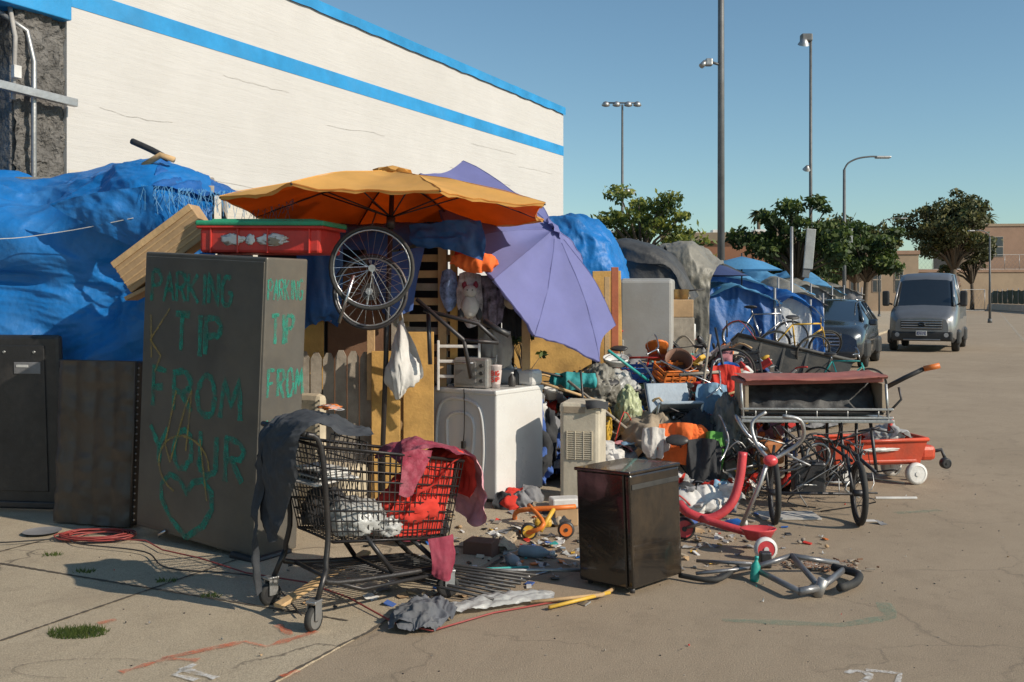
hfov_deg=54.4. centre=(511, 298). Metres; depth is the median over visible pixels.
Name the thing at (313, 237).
storage tote
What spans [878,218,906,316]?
street lamp
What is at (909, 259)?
tan building
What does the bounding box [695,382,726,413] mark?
striped shirt
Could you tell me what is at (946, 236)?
tree
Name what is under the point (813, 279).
camp tent
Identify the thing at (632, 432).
canvas bag
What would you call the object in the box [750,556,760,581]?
bottle
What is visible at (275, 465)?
hooded sweatshirt
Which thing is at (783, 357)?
dump trailer
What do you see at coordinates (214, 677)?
spray paint marks
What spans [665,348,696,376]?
flower pot
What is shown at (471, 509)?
pink towel
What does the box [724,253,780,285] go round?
umbrella
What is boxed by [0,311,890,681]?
sidewalk
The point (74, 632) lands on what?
grass tuft
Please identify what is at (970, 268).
tree
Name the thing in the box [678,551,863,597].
bicycle frame
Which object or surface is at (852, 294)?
camp tent
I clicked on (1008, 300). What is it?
construction fence
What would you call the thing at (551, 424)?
clothes pile
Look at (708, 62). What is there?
utility pole
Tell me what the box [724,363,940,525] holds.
vendor pushcart
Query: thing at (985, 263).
chain link fence
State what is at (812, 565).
mulch scraps
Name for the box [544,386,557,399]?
food tub
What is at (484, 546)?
cardboard box
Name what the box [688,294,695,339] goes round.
string lantern
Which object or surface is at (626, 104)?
floodlight mast
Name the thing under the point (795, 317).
bicycle
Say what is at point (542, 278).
violet parasol
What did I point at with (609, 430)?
plastic crate
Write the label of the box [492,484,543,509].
clothes pile
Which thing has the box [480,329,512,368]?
grey jacket
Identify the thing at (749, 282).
camp tent
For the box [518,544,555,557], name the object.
bottle
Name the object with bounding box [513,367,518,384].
bottle
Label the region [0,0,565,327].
white warehouse
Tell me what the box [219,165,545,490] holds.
orange parasol
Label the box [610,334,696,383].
child bicycle
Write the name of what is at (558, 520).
clothes pile
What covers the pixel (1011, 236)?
school building
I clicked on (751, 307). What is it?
bicycle
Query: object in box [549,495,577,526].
cardboard box
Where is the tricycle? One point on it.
(761, 535)
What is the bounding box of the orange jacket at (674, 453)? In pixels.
[657,422,707,464]
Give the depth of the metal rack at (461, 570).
5.71 m
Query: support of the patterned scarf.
hanging from the wooden shack
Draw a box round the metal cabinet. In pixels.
[0,335,62,509]
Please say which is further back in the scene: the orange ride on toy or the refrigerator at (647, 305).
the refrigerator at (647, 305)
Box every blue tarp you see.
[297,219,485,328]
[549,213,629,278]
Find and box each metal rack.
[366,559,535,600]
[437,340,480,389]
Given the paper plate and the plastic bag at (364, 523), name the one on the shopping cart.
the plastic bag at (364, 523)
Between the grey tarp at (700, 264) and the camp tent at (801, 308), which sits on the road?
the camp tent at (801, 308)
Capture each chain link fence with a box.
[919,254,1023,269]
[962,289,984,310]
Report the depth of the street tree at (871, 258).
42.01 m
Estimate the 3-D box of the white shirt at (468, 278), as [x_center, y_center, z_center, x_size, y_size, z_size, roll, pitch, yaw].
[-0.338,0.005,7.920,0.209,0.449,0.096,0,0,0]
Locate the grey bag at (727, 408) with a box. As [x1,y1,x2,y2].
[710,391,752,493]
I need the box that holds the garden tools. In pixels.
[530,320,755,440]
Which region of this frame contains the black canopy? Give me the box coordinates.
[616,238,698,299]
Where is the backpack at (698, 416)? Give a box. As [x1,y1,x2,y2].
[681,407,715,430]
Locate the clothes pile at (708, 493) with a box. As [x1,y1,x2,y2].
[679,481,728,512]
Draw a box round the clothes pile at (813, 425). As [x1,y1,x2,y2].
[799,423,842,427]
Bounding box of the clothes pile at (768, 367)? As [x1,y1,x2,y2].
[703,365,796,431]
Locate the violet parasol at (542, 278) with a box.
[419,160,615,362]
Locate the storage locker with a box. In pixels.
[137,252,306,562]
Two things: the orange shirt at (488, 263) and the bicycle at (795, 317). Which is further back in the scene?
the bicycle at (795, 317)
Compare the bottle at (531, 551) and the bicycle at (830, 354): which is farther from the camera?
the bicycle at (830, 354)
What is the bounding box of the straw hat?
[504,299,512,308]
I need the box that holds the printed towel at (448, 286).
[440,269,457,311]
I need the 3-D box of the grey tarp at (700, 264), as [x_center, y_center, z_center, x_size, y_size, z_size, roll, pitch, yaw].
[2.616,0.311,14.033,1.001,2.338,2.027,0,0,5]
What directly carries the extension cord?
on the road
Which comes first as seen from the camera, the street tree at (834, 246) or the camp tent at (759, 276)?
the camp tent at (759, 276)
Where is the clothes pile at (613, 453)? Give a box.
[606,440,637,460]
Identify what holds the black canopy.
on the sidewalk
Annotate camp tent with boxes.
[709,281,782,351]
[711,275,778,293]
[743,271,814,294]
[760,276,828,351]
[765,288,816,348]
[774,271,846,298]
[783,277,836,299]
[827,282,864,299]
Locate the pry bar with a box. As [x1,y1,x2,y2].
[130,138,175,164]
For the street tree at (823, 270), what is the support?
on the road
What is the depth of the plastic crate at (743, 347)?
11.89 m
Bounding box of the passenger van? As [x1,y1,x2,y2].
[882,273,967,350]
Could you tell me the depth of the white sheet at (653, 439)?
8.39 m
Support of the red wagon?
on the road
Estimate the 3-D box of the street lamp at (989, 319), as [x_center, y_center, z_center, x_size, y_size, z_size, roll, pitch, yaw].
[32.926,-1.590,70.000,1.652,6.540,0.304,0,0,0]
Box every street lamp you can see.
[842,156,890,287]
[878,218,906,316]
[968,230,991,322]
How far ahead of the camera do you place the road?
5.58 m
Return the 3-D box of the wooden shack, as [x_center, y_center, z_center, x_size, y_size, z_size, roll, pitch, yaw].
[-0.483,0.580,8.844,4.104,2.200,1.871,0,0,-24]
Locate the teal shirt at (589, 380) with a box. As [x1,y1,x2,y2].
[549,372,596,389]
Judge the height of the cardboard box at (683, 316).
1.718 m
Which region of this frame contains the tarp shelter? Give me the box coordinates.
[0,158,297,360]
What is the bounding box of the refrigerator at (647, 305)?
[621,278,674,373]
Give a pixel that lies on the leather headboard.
(98, 437)
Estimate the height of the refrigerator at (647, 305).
1.800 m
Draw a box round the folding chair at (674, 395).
[644,382,703,415]
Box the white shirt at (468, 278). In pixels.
[456,272,482,327]
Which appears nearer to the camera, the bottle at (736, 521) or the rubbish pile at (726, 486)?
the bottle at (736, 521)
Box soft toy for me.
[458,281,481,319]
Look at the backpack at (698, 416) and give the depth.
8.62 m
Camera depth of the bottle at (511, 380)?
8.03 m
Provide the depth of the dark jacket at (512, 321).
8.27 m
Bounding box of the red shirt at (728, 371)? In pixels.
[711,364,740,396]
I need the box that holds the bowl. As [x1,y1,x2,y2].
[603,353,628,367]
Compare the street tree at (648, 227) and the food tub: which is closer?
the food tub
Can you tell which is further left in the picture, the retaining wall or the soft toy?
the soft toy
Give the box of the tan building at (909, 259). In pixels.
[822,250,919,310]
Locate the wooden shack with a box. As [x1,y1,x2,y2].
[217,244,622,508]
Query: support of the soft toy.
on the blue tarp at (465, 237)
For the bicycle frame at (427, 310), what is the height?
0.596 m
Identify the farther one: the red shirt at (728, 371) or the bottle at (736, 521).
the red shirt at (728, 371)
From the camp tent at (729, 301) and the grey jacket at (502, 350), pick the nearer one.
the grey jacket at (502, 350)
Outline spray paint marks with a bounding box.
[101,619,901,681]
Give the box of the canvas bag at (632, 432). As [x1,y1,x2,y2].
[610,410,687,473]
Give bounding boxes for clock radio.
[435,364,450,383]
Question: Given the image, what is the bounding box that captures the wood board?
[274,550,370,607]
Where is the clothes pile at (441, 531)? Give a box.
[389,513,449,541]
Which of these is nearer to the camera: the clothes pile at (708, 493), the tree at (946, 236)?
the clothes pile at (708, 493)
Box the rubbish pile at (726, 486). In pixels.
[546,336,807,514]
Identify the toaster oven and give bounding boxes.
[454,356,496,387]
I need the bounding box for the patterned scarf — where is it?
[481,275,503,327]
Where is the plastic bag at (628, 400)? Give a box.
[613,384,642,429]
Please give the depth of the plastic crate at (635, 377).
9.85 m
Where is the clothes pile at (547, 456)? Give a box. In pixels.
[543,430,552,485]
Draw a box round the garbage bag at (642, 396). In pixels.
[638,389,647,410]
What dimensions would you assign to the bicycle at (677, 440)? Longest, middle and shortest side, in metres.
1.245 x 0.758 x 0.458 m
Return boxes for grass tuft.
[41,551,221,638]
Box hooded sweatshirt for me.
[250,404,373,596]
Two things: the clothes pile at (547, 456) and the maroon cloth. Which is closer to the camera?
the maroon cloth
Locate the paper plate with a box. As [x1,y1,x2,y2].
[22,526,61,534]
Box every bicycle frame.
[415,298,510,378]
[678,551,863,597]
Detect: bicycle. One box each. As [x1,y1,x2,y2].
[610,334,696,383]
[638,414,765,483]
[682,370,762,424]
[722,299,808,347]
[761,306,841,352]
[805,347,886,383]
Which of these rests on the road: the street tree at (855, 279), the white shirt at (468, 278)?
the street tree at (855, 279)
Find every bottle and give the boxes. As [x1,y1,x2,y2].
[505,552,521,565]
[508,372,515,386]
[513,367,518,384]
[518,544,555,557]
[724,518,747,525]
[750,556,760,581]
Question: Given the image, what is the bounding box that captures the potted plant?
[511,334,548,368]
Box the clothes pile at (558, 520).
[519,501,578,524]
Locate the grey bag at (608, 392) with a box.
[579,363,621,403]
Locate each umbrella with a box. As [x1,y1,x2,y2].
[712,265,746,276]
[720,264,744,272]
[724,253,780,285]
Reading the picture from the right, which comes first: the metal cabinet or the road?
the road
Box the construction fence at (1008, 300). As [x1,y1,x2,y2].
[987,288,1023,311]
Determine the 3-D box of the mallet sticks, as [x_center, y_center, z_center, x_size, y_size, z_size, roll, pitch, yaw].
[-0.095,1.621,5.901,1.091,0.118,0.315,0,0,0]
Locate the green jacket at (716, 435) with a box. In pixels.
[706,431,724,469]
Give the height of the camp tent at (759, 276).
2.412 m
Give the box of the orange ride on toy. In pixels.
[512,503,575,539]
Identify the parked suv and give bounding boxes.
[821,299,881,366]
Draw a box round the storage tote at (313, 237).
[195,219,346,255]
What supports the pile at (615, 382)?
on the rubbish pile at (726, 486)
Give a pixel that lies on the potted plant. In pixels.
(543, 354)
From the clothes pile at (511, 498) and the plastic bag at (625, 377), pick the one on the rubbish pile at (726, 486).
the plastic bag at (625, 377)
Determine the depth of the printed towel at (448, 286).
7.95 m
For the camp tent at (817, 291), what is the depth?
27.99 m
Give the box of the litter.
[9,430,1022,680]
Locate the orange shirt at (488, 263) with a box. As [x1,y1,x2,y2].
[450,253,498,272]
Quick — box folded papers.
[296,462,358,486]
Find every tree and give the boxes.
[590,182,693,244]
[657,220,716,255]
[725,194,859,280]
[748,210,767,228]
[758,239,838,283]
[817,211,903,290]
[818,268,860,284]
[840,220,908,304]
[887,188,1004,274]
[937,254,994,309]
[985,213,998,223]
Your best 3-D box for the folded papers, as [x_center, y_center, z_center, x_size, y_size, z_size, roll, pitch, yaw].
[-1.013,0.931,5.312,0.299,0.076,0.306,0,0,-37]
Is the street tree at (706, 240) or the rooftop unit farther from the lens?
the rooftop unit
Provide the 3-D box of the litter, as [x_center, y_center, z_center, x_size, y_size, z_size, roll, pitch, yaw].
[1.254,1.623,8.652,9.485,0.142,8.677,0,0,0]
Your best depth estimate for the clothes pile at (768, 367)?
12.37 m
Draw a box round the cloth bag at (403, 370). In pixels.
[384,301,422,399]
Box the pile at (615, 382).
[556,360,655,418]
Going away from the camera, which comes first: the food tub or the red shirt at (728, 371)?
the food tub
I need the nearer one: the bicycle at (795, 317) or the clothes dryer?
the clothes dryer
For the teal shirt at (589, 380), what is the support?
on the rubbish pile at (726, 486)
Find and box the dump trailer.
[730,332,854,372]
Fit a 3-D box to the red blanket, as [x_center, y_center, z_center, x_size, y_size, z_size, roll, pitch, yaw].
[-0.539,1.087,5.624,0.659,0.466,0.325,0,0,-37]
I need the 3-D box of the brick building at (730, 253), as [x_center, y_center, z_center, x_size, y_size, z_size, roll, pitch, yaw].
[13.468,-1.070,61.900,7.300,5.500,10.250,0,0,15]
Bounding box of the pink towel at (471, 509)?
[375,436,486,526]
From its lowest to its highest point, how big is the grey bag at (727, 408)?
0.881 m
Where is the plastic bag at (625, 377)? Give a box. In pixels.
[609,368,640,413]
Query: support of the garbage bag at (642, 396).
on the rubbish pile at (726, 486)
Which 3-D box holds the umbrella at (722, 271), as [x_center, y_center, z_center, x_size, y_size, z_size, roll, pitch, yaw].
[2.750,0.500,14.300,1.232,2.200,1.232,0,0,-26]
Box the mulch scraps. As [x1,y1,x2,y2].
[772,555,878,571]
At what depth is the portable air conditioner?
7.69 m
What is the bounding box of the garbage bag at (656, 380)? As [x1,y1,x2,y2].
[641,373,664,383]
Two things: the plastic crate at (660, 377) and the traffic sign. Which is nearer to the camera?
the plastic crate at (660, 377)
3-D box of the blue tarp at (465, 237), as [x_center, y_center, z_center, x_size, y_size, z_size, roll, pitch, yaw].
[-1.099,-0.212,8.267,1.579,0.983,1.702,0,0,-8]
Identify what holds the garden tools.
on the rubbish pile at (726, 486)
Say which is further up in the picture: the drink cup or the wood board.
the drink cup
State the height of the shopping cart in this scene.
1.015 m
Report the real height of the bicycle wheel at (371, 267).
0.799 m
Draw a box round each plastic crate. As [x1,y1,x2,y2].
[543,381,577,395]
[606,413,612,439]
[621,362,659,382]
[652,360,698,382]
[716,342,759,362]
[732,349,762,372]
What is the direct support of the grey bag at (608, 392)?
on the rubbish pile at (726, 486)
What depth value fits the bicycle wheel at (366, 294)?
6.93 m
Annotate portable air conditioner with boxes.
[560,398,608,495]
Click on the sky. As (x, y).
(934, 87)
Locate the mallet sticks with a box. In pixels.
[425,566,579,585]
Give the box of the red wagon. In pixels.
[813,417,951,486]
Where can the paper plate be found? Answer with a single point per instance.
(41, 530)
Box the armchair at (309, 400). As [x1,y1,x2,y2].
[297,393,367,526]
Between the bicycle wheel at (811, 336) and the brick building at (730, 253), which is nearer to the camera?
the bicycle wheel at (811, 336)
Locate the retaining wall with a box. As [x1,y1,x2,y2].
[919,269,1023,308]
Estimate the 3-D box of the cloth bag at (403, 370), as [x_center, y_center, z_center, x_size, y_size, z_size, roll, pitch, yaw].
[-0.801,0.381,7.412,0.244,0.735,0.194,0,0,-38]
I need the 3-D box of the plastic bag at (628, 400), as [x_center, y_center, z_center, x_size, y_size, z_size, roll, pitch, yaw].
[1.051,1.011,8.999,0.269,0.497,0.295,0,0,-7]
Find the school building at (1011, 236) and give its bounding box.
[933,223,1023,268]
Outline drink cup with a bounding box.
[491,355,501,387]
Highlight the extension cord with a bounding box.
[0,528,555,631]
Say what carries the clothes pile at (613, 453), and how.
on the rubbish pile at (726, 486)
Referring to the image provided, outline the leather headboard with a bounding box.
[53,359,142,526]
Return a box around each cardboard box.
[111,204,207,299]
[463,536,498,557]
[549,495,577,526]
[674,288,704,352]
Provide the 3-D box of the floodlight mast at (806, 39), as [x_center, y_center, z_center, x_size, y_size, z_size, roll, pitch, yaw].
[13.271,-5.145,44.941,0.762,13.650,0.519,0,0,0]
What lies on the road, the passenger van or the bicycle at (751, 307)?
the passenger van
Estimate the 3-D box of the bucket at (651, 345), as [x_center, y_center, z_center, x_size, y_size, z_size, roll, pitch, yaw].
[1.450,0.484,9.928,0.231,0.194,0.279,0,-30,0]
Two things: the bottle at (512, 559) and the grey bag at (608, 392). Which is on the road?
the bottle at (512, 559)
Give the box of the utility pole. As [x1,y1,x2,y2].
[699,0,724,260]
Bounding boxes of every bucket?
[645,333,668,360]
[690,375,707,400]
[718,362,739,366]
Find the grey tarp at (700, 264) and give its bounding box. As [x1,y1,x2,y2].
[658,241,723,363]
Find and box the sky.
[319,0,1023,268]
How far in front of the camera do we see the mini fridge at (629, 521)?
5.77 m
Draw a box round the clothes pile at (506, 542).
[468,535,517,551]
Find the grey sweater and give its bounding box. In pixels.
[388,594,456,630]
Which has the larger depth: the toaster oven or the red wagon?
the red wagon
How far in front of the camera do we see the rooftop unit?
60.00 m
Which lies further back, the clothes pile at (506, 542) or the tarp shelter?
the tarp shelter
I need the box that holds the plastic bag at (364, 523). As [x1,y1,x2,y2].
[301,486,402,536]
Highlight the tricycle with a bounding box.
[679,411,805,558]
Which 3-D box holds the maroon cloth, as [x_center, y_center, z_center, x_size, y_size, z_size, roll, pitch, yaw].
[-0.373,1.439,5.511,0.181,0.243,0.071,0,0,-45]
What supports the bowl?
on the plastic bag at (625, 377)
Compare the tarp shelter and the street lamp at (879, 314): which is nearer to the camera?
the tarp shelter
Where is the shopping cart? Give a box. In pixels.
[259,421,464,631]
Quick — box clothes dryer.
[434,368,543,501]
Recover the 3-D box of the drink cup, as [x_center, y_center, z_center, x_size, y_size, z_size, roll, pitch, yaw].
[-0.130,0.575,7.919,0.104,0.260,0.104,0,0,0]
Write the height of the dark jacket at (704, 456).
0.419 m
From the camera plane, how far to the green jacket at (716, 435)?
8.35 m
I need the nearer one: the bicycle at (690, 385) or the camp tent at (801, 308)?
the bicycle at (690, 385)
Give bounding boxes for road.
[279,309,1023,681]
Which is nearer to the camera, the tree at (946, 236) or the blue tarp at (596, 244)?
the blue tarp at (596, 244)
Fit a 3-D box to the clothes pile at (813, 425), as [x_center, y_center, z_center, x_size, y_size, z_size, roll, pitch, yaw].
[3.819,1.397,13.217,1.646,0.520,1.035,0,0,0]
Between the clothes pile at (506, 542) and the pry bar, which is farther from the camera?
the pry bar
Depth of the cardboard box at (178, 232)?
7.25 m
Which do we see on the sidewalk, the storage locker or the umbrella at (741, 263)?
the storage locker
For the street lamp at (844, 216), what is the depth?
39.95 m
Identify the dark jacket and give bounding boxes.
[502,306,521,338]
[686,438,721,485]
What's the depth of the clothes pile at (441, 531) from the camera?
6.77 m
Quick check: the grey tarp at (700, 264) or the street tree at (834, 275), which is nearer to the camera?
the grey tarp at (700, 264)
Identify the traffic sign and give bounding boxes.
[790,227,815,298]
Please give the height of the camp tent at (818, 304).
2.088 m
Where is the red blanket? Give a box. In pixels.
[371,447,476,535]
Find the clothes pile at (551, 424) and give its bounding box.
[543,393,559,478]
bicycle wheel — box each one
[328,212,414,322]
[332,254,407,329]
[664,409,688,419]
[709,348,755,372]
[795,334,830,359]
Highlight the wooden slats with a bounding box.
[530,587,614,608]
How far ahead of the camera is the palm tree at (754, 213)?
109.89 m
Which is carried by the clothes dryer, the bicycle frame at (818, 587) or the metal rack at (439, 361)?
the metal rack at (439, 361)
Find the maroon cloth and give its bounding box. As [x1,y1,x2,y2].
[428,534,455,580]
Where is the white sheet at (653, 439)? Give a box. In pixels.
[641,427,669,458]
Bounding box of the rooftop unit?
[696,229,765,232]
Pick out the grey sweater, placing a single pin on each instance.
(424, 610)
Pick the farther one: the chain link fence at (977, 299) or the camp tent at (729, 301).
the chain link fence at (977, 299)
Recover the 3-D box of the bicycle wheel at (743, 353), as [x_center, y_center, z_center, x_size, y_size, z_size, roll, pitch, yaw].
[2.300,0.730,10.400,0.480,0.480,0.080,0,20,19]
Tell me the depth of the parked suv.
24.81 m
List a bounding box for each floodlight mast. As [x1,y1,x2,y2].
[602,101,640,213]
[798,33,812,226]
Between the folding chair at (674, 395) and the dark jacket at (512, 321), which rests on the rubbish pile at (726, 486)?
the folding chair at (674, 395)
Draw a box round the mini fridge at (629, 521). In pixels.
[574,458,681,593]
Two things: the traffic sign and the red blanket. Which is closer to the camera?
the red blanket
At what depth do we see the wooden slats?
5.48 m
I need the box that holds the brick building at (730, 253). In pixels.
[660,232,778,262]
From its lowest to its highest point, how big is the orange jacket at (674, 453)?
0.360 m

